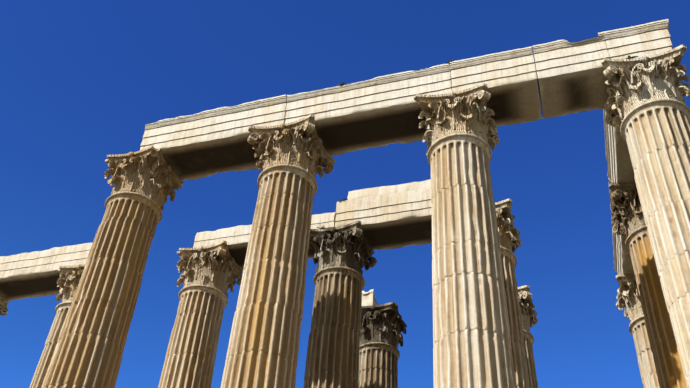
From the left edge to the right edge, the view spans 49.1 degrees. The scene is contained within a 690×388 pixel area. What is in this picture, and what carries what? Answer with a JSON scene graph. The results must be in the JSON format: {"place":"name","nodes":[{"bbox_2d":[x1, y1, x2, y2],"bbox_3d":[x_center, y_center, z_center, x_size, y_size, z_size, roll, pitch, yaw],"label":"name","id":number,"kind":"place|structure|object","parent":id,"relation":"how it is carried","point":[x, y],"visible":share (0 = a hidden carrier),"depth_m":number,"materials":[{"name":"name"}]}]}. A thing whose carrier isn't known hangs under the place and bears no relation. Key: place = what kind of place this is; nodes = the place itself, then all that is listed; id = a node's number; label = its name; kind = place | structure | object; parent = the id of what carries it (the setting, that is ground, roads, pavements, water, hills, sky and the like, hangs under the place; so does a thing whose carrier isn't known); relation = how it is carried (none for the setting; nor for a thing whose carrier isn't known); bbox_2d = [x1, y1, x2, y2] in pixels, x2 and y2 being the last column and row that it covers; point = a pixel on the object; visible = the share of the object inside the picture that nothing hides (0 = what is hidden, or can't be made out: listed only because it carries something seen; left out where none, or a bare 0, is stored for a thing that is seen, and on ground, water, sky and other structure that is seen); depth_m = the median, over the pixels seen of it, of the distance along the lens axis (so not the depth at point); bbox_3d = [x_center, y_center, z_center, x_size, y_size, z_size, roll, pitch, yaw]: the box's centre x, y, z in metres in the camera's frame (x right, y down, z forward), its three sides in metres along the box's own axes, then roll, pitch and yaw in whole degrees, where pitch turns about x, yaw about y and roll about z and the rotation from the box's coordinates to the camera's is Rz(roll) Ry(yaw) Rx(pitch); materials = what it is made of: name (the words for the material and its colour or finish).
{"place":"outdoors","nodes":[
{"label":"outdoors","id":0,"kind":"place"},
{"bbox_2d":[29,301,71,387],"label":"column shaft","id":1,"kind":"object","parent":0,"point":[48,352],"visible":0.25,"depth_m":28.88,"materials":[{"name":"beige stone"}]},
{"bbox_2d":[56,264,84,301],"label":"corinthian capital","id":2,"kind":"object","parent":1,"relation":"on","point":[68,280],"visible":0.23,"depth_m":30.78,"materials":[{"name":"stone"}]},
{"bbox_2d":[0,243,92,300],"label":"architrave","id":3,"kind":"object","parent":2,"relation":"on","point":[30,274],"visible":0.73,"depth_m":32.22,"materials":[{"name":"stone"}]},
{"bbox_2d":[42,192,161,387],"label":"column shaft","id":4,"kind":"object","parent":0,"point":[92,339],"visible":1,"depth_m":22.26,"materials":[{"name":"beige stone"}]},
{"bbox_2d":[104,145,183,210],"bbox_3d":[-7.039,-0.154,25.867,2.366,1.794,2.364,-9,-42,15],"label":"corinthian capital","id":5,"kind":"object","parent":4,"relation":"on","point":[149,173],"visible":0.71,"depth_m":25.47,"materials":[{"name":"stone"}]},
{"bbox_2d":[140,95,286,180],"bbox_3d":[-4.235,-1.765,26.169,5.312,1.408,2.015,-9,-42,15],"label":"architrave","id":6,"kind":"object","parent":5,"relation":"on","point":[204,144],"visible":0.56,"depth_m":25.61,"materials":[{"name":"stone"}]},
{"bbox_2d":[158,284,227,387],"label":"column shaft","id":7,"kind":"object","parent":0,"point":[190,357],"visible":1,"depth_m":27.32,"materials":[{"name":"beige stone"}]},
{"bbox_2d":[177,241,242,298],"bbox_3d":[-5.444,3.353,29.795,2.350,1.792,2.362,-9,-42,15],"label":"corinthian capital","id":8,"kind":"object","parent":7,"relation":"on","point":[217,266],"visible":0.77,"depth_m":29.38,"materials":[{"name":"stone"}]},
{"bbox_2d":[193,212,335,268],"bbox_3d":[-2.957,1.961,30.026,5.925,0.945,1.739,-9,-42,15],"label":"architrave","id":9,"kind":"object","parent":8,"relation":"on","point":[236,238],"visible":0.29,"depth_m":29.73,"materials":[{"name":"stone"}]},
{"bbox_2d":[221,164,316,387],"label":"column shaft","id":10,"kind":"object","parent":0,"point":[263,347],"visible":1,"depth_m":20.57,"materials":[{"name":"beige stone"}]},
{"bbox_2d":[247,114,334,177],"bbox_3d":[-1.784,-0.986,24.472,2.365,1.793,2.358,-9,-42,15],"label":"corinthian capital","id":11,"kind":"object","parent":10,"relation":"on","point":[298,143],"visible":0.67,"depth_m":24.06,"materials":[{"name":"stone"}]},
{"bbox_2d":[304,266,364,387],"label":"column shaft","id":12,"kind":"object","parent":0,"point":[332,359],"visible":1,"depth_m":25.71,"materials":[{"name":"beige stone"}]},
{"bbox_2d":[308,221,376,274],"bbox_3d":[-0.182,2.517,28.396,2.362,1.794,2.370,-9,-42,15],"label":"corinthian capital","id":13,"kind":"object","parent":12,"relation":"on","point":[347,245],"visible":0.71,"depth_m":27.92,"materials":[{"name":"stone"}]},
{"bbox_2d":[0,0,689,387],"label":"sky","id":14,"kind":"structure","parent":0,"point":[81,81],"materials":[{"name":"blue"}]},
{"bbox_2d":[358,342,399,387],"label":"column shaft","id":15,"kind":"object","parent":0,"point":[378,364],"visible":0.88,"depth_m":30.64,"materials":[{"name":"beige stone"}]},
{"bbox_2d":[360,302,406,348],"bbox_3d":[1.415,6.022,32.322,2.359,1.793,2.347,-9,-42,15],"label":"corinthian capital","id":16,"kind":"object","parent":15,"relation":"on","point":[384,323],"visible":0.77,"depth_m":31.85,"materials":[{"name":"stone"}]},
{"bbox_2d":[362,289,377,305],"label":"stone block","id":17,"kind":"structure","parent":16,"relation":"on","point":[368,298],"depth_m":32.95,"materials":[{"name":"stone"}]},
{"bbox_2d":[427,133,515,387],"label":"column shaft","id":18,"kind":"object","parent":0,"point":[471,340],"visible":1,"depth_m":18.90,"materials":[{"name":"beige stone"}]},
{"bbox_2d":[414,83,499,155],"bbox_3d":[3.469,-1.819,23.075,2.362,1.794,2.366,-9,-42,15],"label":"corinthian capital","id":19,"kind":"object","parent":18,"relation":"on","point":[468,111],"visible":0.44,"depth_m":22.66,"materials":[{"name":"stone"}]},
{"bbox_2d":[285,64,451,155],"bbox_3d":[0.930,-2.581,24.809,5.503,1.417,2.018,-9,-42,15],"label":"architrave","id":20,"kind":"object","parent":19,"relation":"on","point":[380,111],"visible":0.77,"depth_m":24.23,"materials":[{"name":"stone"}]},
{"bbox_2d":[450,46,542,125],"bbox_3d":[4.772,-3.202,23.765,2.555,1.408,2.011,-9,-42,15],"label":"architrave","id":21,"kind":"object","parent":19,"relation":"on","point":[509,78],"visible":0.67,"depth_m":23.15,"materials":[{"name":"stone"}]},
{"bbox_2d":[500,246,529,387],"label":"column shaft","id":22,"kind":"object","parent":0,"point":[509,259],"visible":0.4,"depth_m":24.16,"materials":[{"name":"beige stone"}]},
{"bbox_2d":[495,199,521,252],"bbox_3d":[5.071,1.684,27.000,2.357,1.795,2.362,-9,-42,15],"label":"corinthian capital","id":23,"kind":"object","parent":22,"relation":"on","point":[509,235],"visible":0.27,"depth_m":26.52,"materials":[{"name":"stone"}]},
{"bbox_2d":[335,187,431,249],"bbox_3d":[2.668,0.924,28.658,5.824,1.337,1.834,-9,-42,15],"label":"architrave","id":24,"kind":"object","parent":23,"relation":"on","point":[396,220],"visible":0.46,"depth_m":28.31,"materials":[{"name":"stone"}]},
{"bbox_2d":[347,179,430,199],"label":"upper entablature block","id":25,"kind":"structure","parent":24,"relation":"on","point":[368,192],"depth_m":29.00,"materials":[{"name":"stone"}]},
{"bbox_2d":[523,330,537,387],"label":"column shaft","id":26,"kind":"object","parent":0,"point":[529,342],"visible":0.21,"depth_m":29.15,"materials":[{"name":"beige stone"}]},
{"bbox_2d":[517,285,537,331],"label":"corinthian capital","id":27,"kind":"object","parent":26,"relation":"on","point":[528,312],"visible":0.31,"depth_m":30.45,"materials":[{"name":"stone"}]},
{"bbox_2d":[629,315,659,387],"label":"column shaft","id":28,"kind":"object","parent":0,"point":[638,332],"visible":0.35,"depth_m":27.87,"materials":[{"name":"beige stone"}]},
{"bbox_2d":[616,274,642,322],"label":"corinthian capital","id":29,"kind":"object","parent":28,"relation":"on","point":[628,297],"visible":0.33,"depth_m":29.46,"materials":[{"name":"stone"}]},
{"bbox_2d":[620,99,689,387],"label":"column shaft","id":30,"kind":"object","parent":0,"point":[655,134],"visible":1,"depth_m":18.82,"materials":[{"name":"beige stone"}]},
{"bbox_2d":[601,44,689,129],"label":"corinthian capital","id":31,"kind":"object","parent":30,"relation":"on","point":[632,83],"visible":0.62,"depth_m":21.28,"materials":[{"name":"stone"}]},
{"bbox_2d":[532,34,609,118],"bbox_3d":[6.993,-3.554,23.158,2.090,1.403,2.011,-9,-42,15],"label":"architrave","id":32,"kind":"object","parent":31,"relation":"on","point":[571,78],"visible":0.81,"depth_m":22.59,"materials":[{"name":"stone"}]},
{"bbox_2d":[598,19,671,182],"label":"architrave block","id":33,"kind":"structure","parent":31,"relation":"on","point":[650,38],"depth_m":22.37,"materials":[{"name":"stone"}]},
{"bbox_2d":[625,225,686,387],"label":"column shaft","id":34,"kind":"object","parent":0,"point":[664,347],"visible":0.52,"depth_m":22.78,"materials":[{"name":"beige stone"}]},
{"bbox_2d":[609,183,645,236],"bbox_3d":[10.320,0.852,25.605,2.361,1.795,2.357,-9,-42,15],"label":"corinthian capital","id":35,"kind":"object","parent":34,"relation":"on","point":[627,219],"visible":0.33,"depth_m":25.42,"materials":[{"name":"stone"}]},
{"bbox_2d":[608,178,634,274],"bbox_3d":[11.258,1.542,28.677,1.996,1.343,5.782,-9,-42,15],"label":"architrave","id":36,"kind":"object","parent":35,"relation":"on","point":[622,260],"visible":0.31,"depth_m":29.15,"materials":[{"name":"stone"}]},
{"bbox_3d":[-16.749,11.229,27.357,1.979,14.550,1.994,-9,-42,15],"label":"column","id":37,"kind":"object","parent":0,"visible":0},
{"bbox_2d":[0,297,7,315],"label":"corinthian capital","id":38,"kind":"object","parent":37,"relation":"on","point":[3,307],"visible":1,"depth_m":33.37,"materials":[{"name":"stone"}]}
]}

